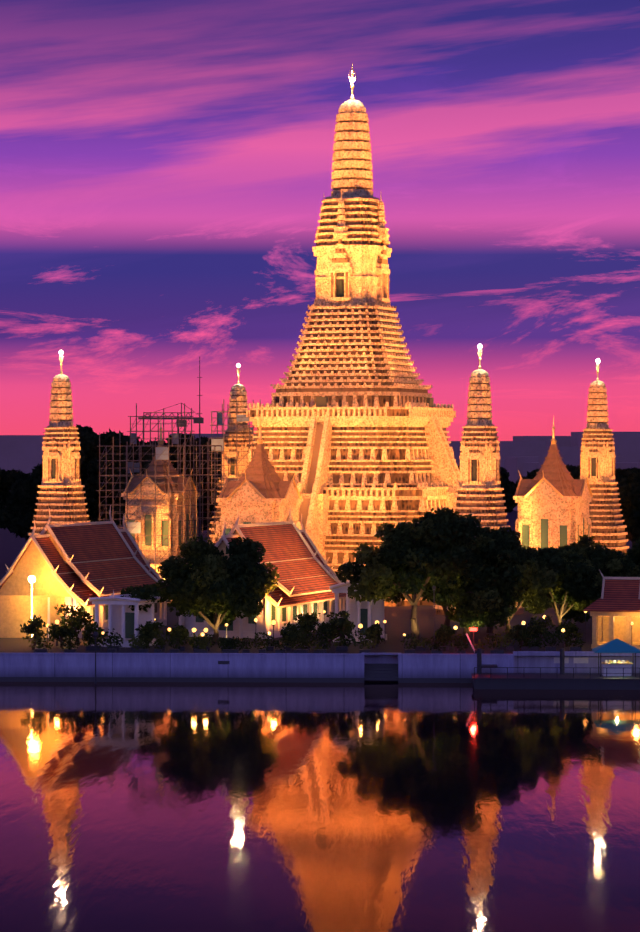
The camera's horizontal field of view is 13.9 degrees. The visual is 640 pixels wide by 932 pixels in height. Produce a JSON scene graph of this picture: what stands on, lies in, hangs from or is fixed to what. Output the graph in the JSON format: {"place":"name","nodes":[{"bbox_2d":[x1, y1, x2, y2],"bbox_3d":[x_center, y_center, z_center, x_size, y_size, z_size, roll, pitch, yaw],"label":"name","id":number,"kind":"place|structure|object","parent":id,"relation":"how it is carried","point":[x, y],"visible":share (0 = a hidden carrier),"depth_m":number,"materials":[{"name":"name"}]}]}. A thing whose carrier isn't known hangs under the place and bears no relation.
{"place":"outdoors","nodes":[
{"label":"outdoors","id":0,"kind":"place"},
{"bbox_2d":[0,681,639,931],"bbox_3d":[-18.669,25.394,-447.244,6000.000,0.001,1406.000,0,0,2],"label":"river water","id":1,"kind":"structure","parent":0,"point":[380,806],"depth_m":162.45,"materials":[{"name":"purple liquid"}]},
{"bbox_2d":[92,632,98,683],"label":"mooring post","id":2,"kind":"object","parent":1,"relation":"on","point":[95,635],"visible":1,"depth_m":248.56,"materials":[{"name":"grey metal"}]},
{"bbox_2d":[0,651,639,682],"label":"quay wall","id":3,"kind":"structure","parent":1,"relation":"in","point":[254,667],"depth_m":249.83,"materials":[{"name":"concrete"}]},
{"bbox_2d":[471,648,639,689],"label":"pontoon pier","id":4,"kind":"structure","parent":1,"relation":"in","point":[562,680],"depth_m":242.41,"materials":[{"name":"grey metal"}]},
{"bbox_2d":[592,639,639,676],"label":"kiosk","id":5,"kind":"object","parent":4,"relation":"on","point":[616,646],"visible":1,"depth_m":244.62,"materials":[{"name":"blue metal"}]},
{"bbox_2d":[0,510,639,656],"bbox_3d":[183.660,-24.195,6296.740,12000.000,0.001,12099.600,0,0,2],"label":"ground","id":6,"kind":"structure","parent":0,"point":[397,625],"depth_m":278.49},
{"bbox_2d":[0,463,42,541],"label":"tree","id":7,"kind":"object","parent":6,"relation":"on","point":[19,494],"visible":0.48,"depth_m":414.63,"materials":[{"name":"green plant"}]},
{"bbox_2d":[28,575,35,636],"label":"flood lamp","id":8,"kind":"object","parent":6,"relation":"on","point":[31,579],"visible":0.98,"depth_m":272.30,"materials":[{"name":"white metal"}]},
{"bbox_2d":[0,595,64,637],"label":"lit wall","id":9,"kind":"structure","parent":6,"relation":"on","point":[15,611],"depth_m":273.69,"materials":[{"name":"yellow paint"}]},
{"bbox_2d":[19,615,45,649],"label":"shrub","id":10,"kind":"object","parent":6,"relation":"on","point":[31,628],"visible":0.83,"depth_m":256.99,"materials":[{"name":"green plant"}]},
{"bbox_2d":[28,355,89,535],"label":"small temple tower","id":11,"kind":"structure","parent":6,"relation":"on","point":[61,497],"depth_m":331.96,"materials":[{"name":"stone"}]},
{"bbox_2d":[46,623,76,646],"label":"shrub","id":12,"kind":"object","parent":6,"relation":"on","point":[61,633],"visible":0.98,"depth_m":260.04,"materials":[{"name":"green plant"}]},
{"bbox_2d":[54,604,92,644],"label":"shrub","id":13,"kind":"object","parent":6,"relation":"on","point":[75,622],"visible":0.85,"depth_m":262.99,"materials":[{"name":"green plant"}]},
{"bbox_2d":[0,505,166,637],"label":"temple hall","id":14,"kind":"structure","parent":6,"relation":"on","point":[77,564],"depth_m":278.18,"materials":[{"name":"red paint"}]},
{"bbox_2d":[81,621,108,645],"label":"shrub","id":15,"kind":"object","parent":6,"relation":"on","point":[88,631],"visible":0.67,"depth_m":256.63,"materials":[{"name":"green plant"}]},
{"bbox_2d":[41,424,154,519],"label":"tree","id":16,"kind":"object","parent":6,"relation":"on","point":[89,441],"visible":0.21,"depth_m":424.45,"materials":[{"name":"green plant"}]},
{"bbox_2d":[83,444,151,524],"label":"tree","id":17,"kind":"object","parent":6,"relation":"on","point":[92,502],"visible":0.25,"depth_m":419.38,"materials":[{"name":"green plant"}]},
{"bbox_2d":[89,591,159,646],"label":"gate porch","id":18,"kind":"object","parent":6,"relation":"on","point":[124,621],"visible":0.65,"depth_m":262.06,"materials":[{"name":"white paint"}]},
{"bbox_2d":[93,444,195,526],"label":"tree","id":19,"kind":"object","parent":6,"relation":"on","point":[104,516],"depth_m":438.94,"materials":[{"name":"green plant"}]},
{"bbox_2d":[135,619,164,641],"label":"shrub","id":20,"kind":"object","parent":6,"relation":"on","point":[149,631],"visible":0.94,"depth_m":260.00,"materials":[{"name":"green plant"}]},
{"bbox_2d":[147,439,166,446],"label":"tree","id":21,"kind":"object","parent":6,"relation":"on","point":[165,443],"depth_m":466.91,"materials":[{"name":"green plant"}]},
{"bbox_2d":[96,432,222,575],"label":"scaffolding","id":22,"kind":"object","parent":6,"relation":"on","point":[161,453],"visible":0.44,"depth_m":355.35,"materials":[{"name":"brown metal"}]},
{"bbox_2d":[127,403,194,445],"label":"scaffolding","id":23,"kind":"object","parent":22,"relation":"on","point":[134,438],"visible":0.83,"depth_m":358.22,"materials":[{"name":"brown metal"}]},
{"bbox_2d":[121,423,199,579],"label":"mondop","id":24,"kind":"structure","parent":6,"relation":"on","point":[148,498],"depth_m":356.16,"materials":[{"name":"stone"}]},
{"bbox_2d":[138,403,203,477],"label":"tower crane","id":25,"kind":"object","parent":6,"relation":"on","point":[200,419],"visible":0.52,"depth_m":371.64,"materials":[{"name":"grey metal"}]},
{"bbox_2d":[166,623,188,645],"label":"shrub","id":26,"kind":"object","parent":6,"relation":"on","point":[181,628],"visible":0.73,"depth_m":262.37,"materials":[{"name":"green plant"}]},
{"bbox_2d":[165,432,220,540],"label":"tree","id":27,"kind":"object","parent":6,"relation":"on","point":[173,455],"visible":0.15,"depth_m":445.13,"materials":[{"name":"green plant"}]},
{"bbox_2d":[197,356,201,538],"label":"radio mast","id":28,"kind":"object","parent":6,"relation":"on","point":[199,395],"visible":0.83,"depth_m":439.90,"materials":[{"name":"grey metal"}]},
{"bbox_2d":[120,535,279,642],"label":"tree","id":29,"kind":"object","parent":6,"relation":"on","point":[214,587],"visible":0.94,"depth_m":262.65,"materials":[{"name":"green plant"}]},
{"bbox_2d":[28,628,377,652],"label":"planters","id":30,"kind":"object","parent":6,"relation":"on","point":[246,649],"visible":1,"depth_m":252.20,"materials":[{"name":"green plant"}]},
{"bbox_2d":[198,436,213,515],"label":"tree","id":31,"kind":"object","parent":6,"relation":"on","point":[204,440],"depth_m":457.38,"materials":[{"name":"green plant"}]},
{"bbox_2d":[83,624,350,650],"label":"planters","id":32,"kind":"object","parent":6,"relation":"on","point":[321,637],"visible":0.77,"depth_m":256.14,"materials":[{"name":"green plant"}]},
{"bbox_2d":[209,363,253,543],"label":"small temple tower","id":33,"kind":"structure","parent":6,"relation":"on","point":[238,391],"depth_m":384.31,"materials":[{"name":"stone"}]},
{"bbox_2d":[209,399,260,503],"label":"scaffolding","id":34,"kind":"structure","parent":33,"relation":"attached to","point":[219,418],"depth_m":383.39,"materials":[{"name":"brown metal"}]},
{"bbox_2d":[167,508,347,638],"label":"temple building","id":35,"kind":"structure","parent":6,"relation":"on","point":[308,576],"depth_m":280.53,"materials":[{"name":"red tile"}]},
{"bbox_2d":[216,419,302,537],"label":"mondop","id":36,"kind":"structure","parent":6,"relation":"on","point":[259,491],"depth_m":320.88,"materials":[{"name":"stone"}]},
{"bbox_2d":[272,620,275,646],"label":"lamp","id":37,"kind":"object","parent":6,"relation":"on","point":[273,622],"visible":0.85,"depth_m":261.55,"materials":[{"name":"yellow metal"}]},
{"bbox_2d":[280,623,306,645],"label":"shrub","id":38,"kind":"object","parent":6,"relation":"on","point":[288,630],"visible":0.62,"depth_m":256.33,"materials":[{"name":"green plant"}]},
{"bbox_2d":[282,612,323,645],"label":"shrub","id":39,"kind":"object","parent":6,"relation":"on","point":[307,622],"visible":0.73,"depth_m":259.01,"materials":[{"name":"green plant"}]},
{"bbox_2d":[0,432,639,510],"bbox_3d":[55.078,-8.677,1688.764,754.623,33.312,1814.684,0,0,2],"label":"distant city","id":40,"kind":"object","parent":6,"relation":"on","point":[523,455],"visible":0.06,"depth_m":1061.12,"materials":[{"name":"purple metal"}]},
{"bbox_2d":[318,621,342,645],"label":"shrub","id":41,"kind":"object","parent":6,"relation":"on","point":[332,639],"visible":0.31,"depth_m":261.87,"materials":[{"name":"green plant"}]},
{"bbox_2d":[212,63,459,606],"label":"prang","id":42,"kind":"structure","parent":6,"relation":"on","point":[356,421],"depth_m":342.03,"materials":[{"name":"stone"}]},
{"bbox_2d":[46,611,632,651],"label":"lamps","id":43,"kind":"object","parent":6,"relation":"on","point":[269,633],"visible":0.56,"depth_m":262.25,"materials":[{"name":"yellow metal"}]},
{"bbox_2d":[323,610,356,645],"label":"shrub","id":44,"kind":"object","parent":6,"relation":"on","point":[346,624],"visible":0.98,"depth_m":256.24,"materials":[{"name":"green plant"}]},
{"bbox_2d":[329,580,386,641],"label":"gate porch","id":45,"kind":"object","parent":6,"relation":"on","point":[366,614],"visible":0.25,"depth_m":270.13,"materials":[{"name":"white paint"}]},
{"bbox_2d":[358,624,362,649],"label":"lamp","id":46,"kind":"object","parent":6,"relation":"on","point":[360,626],"visible":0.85,"depth_m":256.25,"materials":[{"name":"yellow metal"}]},
{"bbox_2d":[365,623,384,647],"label":"shrub","id":47,"kind":"object","parent":6,"relation":"on","point":[375,628],"visible":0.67,"depth_m":258.68,"materials":[{"name":"green plant"}]},
{"bbox_2d":[335,507,482,644],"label":"tree","id":48,"kind":"object","parent":6,"relation":"on","point":[399,565],"visible":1,"depth_m":260.50,"materials":[{"name":"green plant"}]},
{"bbox_2d":[432,586,435,648],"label":"quay post","id":49,"kind":"object","parent":6,"relation":"on","point":[433,587],"visible":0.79,"depth_m":255.09,"materials":[{"name":"grey metal"}]},
{"bbox_2d":[417,586,462,626],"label":"tree","id":50,"kind":"object","parent":6,"relation":"on","point":[424,596],"visible":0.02,"depth_m":278.76,"materials":[{"name":"green plant"}]},
{"bbox_2d":[435,624,456,645],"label":"shrub","id":51,"kind":"object","parent":6,"relation":"on","point":[445,627],"visible":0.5,"depth_m":261.43,"materials":[{"name":"green plant"}]},
{"bbox_2d":[401,632,510,653],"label":"bushes","id":52,"kind":"object","parent":6,"relation":"on","point":[460,650],"visible":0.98,"depth_m":251.48,"materials":[{"name":"green plant"}]},
{"bbox_2d":[420,526,520,642],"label":"tree","id":53,"kind":"object","parent":6,"relation":"on","point":[487,599],"visible":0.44,"depth_m":263.37,"materials":[{"name":"green plant"}]},
{"bbox_2d":[466,628,476,652],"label":"sign","id":54,"kind":"object","parent":6,"relation":"on","point":[473,630],"visible":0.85,"depth_m":252.91,"materials":[{"name":"red metal"}]},
{"bbox_2d":[433,348,523,615],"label":"tower","id":55,"kind":"structure","parent":6,"relation":"on","point":[479,495],"depth_m":311.14,"materials":[{"name":"stone"}]},
{"bbox_2d":[475,532,492,632],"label":"tree","id":56,"kind":"object","parent":6,"relation":"on","point":[491,630],"depth_m":280.65,"materials":[{"name":"green plant"}]},
{"bbox_2d":[458,464,517,514],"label":"tree","id":57,"kind":"object","parent":6,"relation":"on","point":[509,490],"visible":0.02,"depth_m":463.73,"materials":[{"name":"green plant"}]},
{"bbox_2d":[409,626,585,650],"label":"planters","id":58,"kind":"object","parent":6,"relation":"on","point":[535,646],"visible":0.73,"depth_m":255.72,"materials":[{"name":"green plant"}]},
{"bbox_2d":[446,530,564,642],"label":"tree","id":59,"kind":"object","parent":6,"relation":"on","point":[528,579],"visible":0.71,"depth_m":264.04,"materials":[{"name":"green plant"}]},
{"bbox_2d":[507,624,530,650],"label":"shrub","id":60,"kind":"object","parent":6,"relation":"on","point":[521,633],"visible":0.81,"depth_m":255.53,"materials":[{"name":"green plant"}]},
{"bbox_2d":[528,615,555,641],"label":"shrub","id":61,"kind":"object","parent":6,"relation":"on","point":[537,628],"visible":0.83,"depth_m":258.51,"materials":[{"name":"green plant"}]},
{"bbox_2d":[516,464,579,486],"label":"tree","id":62,"kind":"object","parent":6,"relation":"on","point":[574,471],"visible":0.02,"depth_m":471.16,"materials":[{"name":"green plant"}]},
{"bbox_2d":[513,416,592,603],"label":"mondop","id":63,"kind":"structure","parent":6,"relation":"on","point":[553,498],"depth_m":335.40,"materials":[{"name":"stone"}]},
{"bbox_2d":[553,618,582,646],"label":"shrub","id":64,"kind":"object","parent":6,"relation":"on","point":[569,628],"visible":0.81,"depth_m":261.32,"materials":[{"name":"green plant"}]},
{"bbox_2d":[537,546,605,631],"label":"tree","id":65,"kind":"object","parent":6,"relation":"on","point":[579,586],"visible":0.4,"depth_m":275.31,"materials":[{"name":"green plant"}]},
{"bbox_2d":[558,534,621,621],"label":"tree","id":66,"kind":"object","parent":6,"relation":"on","point":[584,542],"visible":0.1,"depth_m":298.78,"materials":[{"name":"green plant"}]},
{"bbox_2d":[555,544,639,629],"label":"tree","id":67,"kind":"object","parent":6,"relation":"on","point":[608,561],"visible":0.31,"depth_m":282.90,"materials":[{"name":"green plant"}]},
{"bbox_2d":[580,363,628,553],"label":"tower","id":68,"kind":"structure","parent":6,"relation":"on","point":[597,463],"depth_m":363.07,"materials":[{"name":"stone"}]},
{"bbox_2d":[583,570,639,648],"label":"pier pavilion","id":69,"kind":"structure","parent":6,"relation":"on","point":[615,608],"depth_m":259.44,"materials":[{"name":"tile"}]},
{"bbox_2d":[615,467,639,548],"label":"tree","id":70,"kind":"object","parent":6,"relation":"on","point":[621,475],"visible":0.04,"depth_m":414.56,"materials":[{"name":"green plant"}]},
{"bbox_2d":[617,471,639,524],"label":"tree","id":71,"kind":"object","parent":6,"relation":"on","point":[624,500],"visible":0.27,"depth_m":401.61,"materials":[{"name":"green plant"}]},
{"bbox_2d":[618,535,639,566],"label":"tree","id":72,"kind":"object","parent":6,"relation":"on","point":[633,554],"visible":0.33,"depth_m":292.51,"materials":[{"name":"green plant"}]},
{"bbox_2d":[624,482,639,545],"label":"tree","id":73,"kind":"object","parent":6,"relation":"on","point":[633,522],"visible":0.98,"depth_m":393.36,"materials":[{"name":"green plant"}]},
{"bbox_2d":[0,0,639,442],"label":"sky","id":74,"kind":"structure","parent":0,"point":[166,170],"materials":[{"name":"purple"}]}
]}

